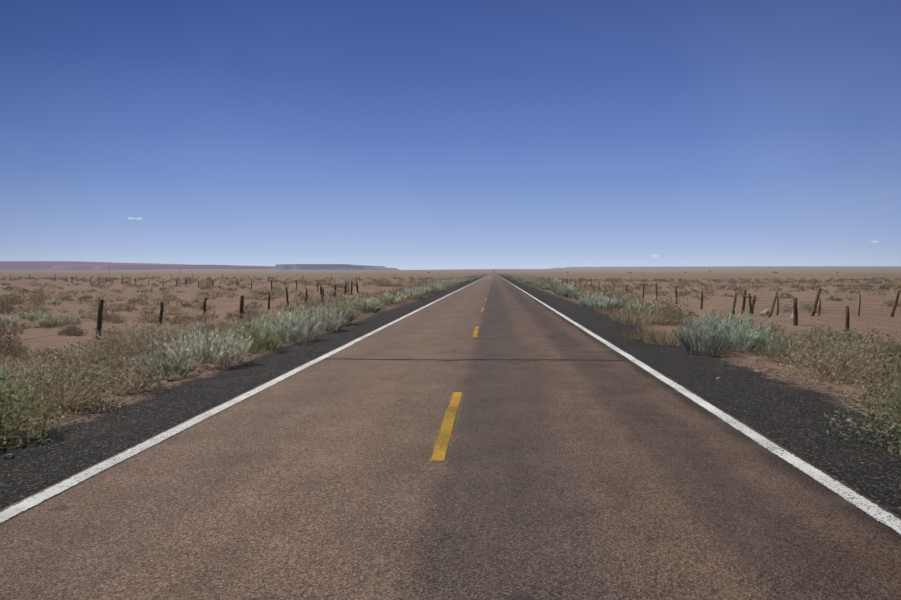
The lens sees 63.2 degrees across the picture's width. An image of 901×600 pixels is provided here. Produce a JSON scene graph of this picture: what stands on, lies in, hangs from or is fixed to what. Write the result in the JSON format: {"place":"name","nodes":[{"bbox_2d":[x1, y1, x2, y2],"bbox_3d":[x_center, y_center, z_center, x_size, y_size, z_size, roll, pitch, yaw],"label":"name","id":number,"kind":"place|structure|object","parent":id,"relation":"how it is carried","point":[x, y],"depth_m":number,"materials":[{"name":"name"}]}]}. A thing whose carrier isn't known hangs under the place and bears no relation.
{"place":"outdoors","nodes":[
{"label":"outdoors","id":0,"kind":"place"},
{"bbox_2d":[0,261,187,270],"bbox_3d":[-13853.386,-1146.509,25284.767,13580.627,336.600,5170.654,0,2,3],"label":"mesa","id":1,"kind":"structure","parent":0,"point":[25,265],"depth_m":23089.46,"materials":[{"name":"stone"}]},
{"bbox_2d":[44,265,274,270],"bbox_3d":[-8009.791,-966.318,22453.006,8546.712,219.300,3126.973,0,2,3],"label":"painted desert hill","id":2,"kind":"structure","parent":0,"point":[102,267],"depth_m":21172.74,"materials":[{"name":"stone"}]},
{"bbox_2d":[272,264,398,269],"bbox_3d":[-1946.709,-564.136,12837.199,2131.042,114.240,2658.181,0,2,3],"label":"mesa hill","id":3,"kind":"structure","parent":0,"point":[318,267],"depth_m":11784.78,"materials":[{"name":"stone"}]},
{"bbox_2d":[0,271,900,599],"bbox_3d":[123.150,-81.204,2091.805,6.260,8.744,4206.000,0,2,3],"label":"asphalt road","id":4,"kind":"structure","parent":0,"point":[594,469],"depth_m":5.32,"materials":[{"name":"asphalt"}]},
{"bbox_2d":[0,276,485,522],"bbox_3d":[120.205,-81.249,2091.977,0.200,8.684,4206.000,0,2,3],"label":"road line","id":5,"kind":"object","parent":4,"relation":"on","point":[23,505],"depth_m":6.84,"materials":[{"name":"white paint"}]},
{"bbox_2d":[426,308,484,475],"bbox_3d":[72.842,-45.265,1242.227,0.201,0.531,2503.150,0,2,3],"label":"center line wear","id":6,"kind":"object","parent":4,"relation":"on","point":[450,434],"depth_m":7.22,"materials":[{"name":"beige"}]},
{"bbox_2d":[429,276,492,460],"bbox_3d":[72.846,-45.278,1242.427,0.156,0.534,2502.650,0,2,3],"label":"road centre dashes","id":7,"kind":"object","parent":4,"relation":"on","point":[456,399],"depth_m":7.82,"materials":[{"name":"yellow paint"}]},
{"bbox_2d":[306,296,640,360],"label":"road crack seal","id":8,"kind":"object","parent":4,"relation":"on","point":[465,359],"depth_m":13.79,"materials":[{"name":"black"}]},
{"bbox_2d":[0,268,900,515],"bbox_3d":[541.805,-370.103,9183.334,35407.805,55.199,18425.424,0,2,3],"label":"desert ground","id":9,"kind":"structure","parent":0,"point":[774,404],"depth_m":15.46,"materials":[{"name":"soil"}]},
{"bbox_2d":[3,454,14,458],"bbox_3d":[-4.048,1.440,6.707,0.100,0.066,0.077,3,-5,-3],"label":"verge stone","id":10,"kind":"object","parent":9,"relation":"on","point":[9,456],"depth_m":6.68,"materials":[{"name":"grey stone"}]},
{"bbox_2d":[10,274,419,338],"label":"fence posts","id":11,"kind":"object","parent":9,"relation":"on","point":[100,313],"depth_m":38.84,"materials":[{"name":"brown wood"}]},
{"bbox_2d":[0,285,355,342],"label":"fence wires","id":12,"kind":"object","parent":11,"relation":"attached to","point":[147,316],"depth_m":23.77,"materials":[{"name":"grey metal"}]},
{"bbox_2d":[0,274,900,455],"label":"roadside shrubs","id":13,"kind":"object","parent":9,"relation":"on","point":[264,332],"depth_m":13.41,"materials":[{"name":"green plant"}]},
{"bbox_2d":[0,275,900,380],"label":"desert scrub bushes","id":14,"kind":"object","parent":9,"relation":"on","point":[46,321],"depth_m":58.68,"materials":[{"name":"green plant"}]},
{"bbox_2d":[535,276,899,335],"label":"fence posts","id":15,"kind":"object","parent":9,"relation":"on","point":[795,317],"depth_m":33.02,"materials":[{"name":"brown wood"}]},
{"bbox_2d":[575,280,900,343],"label":"fence wires","id":16,"kind":"object","parent":15,"relation":"attached to","point":[826,310],"depth_m":32.30,"materials":[{"name":"grey metal"}]},
{"bbox_2d":[761,309,769,314],"bbox_3d":[14.573,0.606,33.847,0.460,0.392,0.332,-3,-8,-23],"label":"pale boulder","id":17,"kind":"object","parent":9,"relation":"on","point":[766,311],"depth_m":33.72,"materials":[{"name":"white stone"}]},
{"bbox_2d":[861,391,871,396],"bbox_3d":[5.878,1.340,10.326,0.157,0.110,0.132,2,6,16],"label":"verge stone","id":18,"kind":"object","parent":9,"relation":"on","point":[863,394],"depth_m":10.30,"materials":[{"name":"beige stone"}]},
{"bbox_2d":[0,0,900,269],"label":"sky","id":19,"kind":"structure","parent":0,"point":[399,134],"materials":[{"name":"blue"}]},
{"bbox_2d":[551,266,900,268],"bbox_3d":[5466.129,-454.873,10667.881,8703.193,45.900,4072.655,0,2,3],"label":"distant hills","id":20,"kind":"structure","parent":0,"point":[880,267],"depth_m":8961.69,"materials":[{"name":"grey stone"}]}
]}

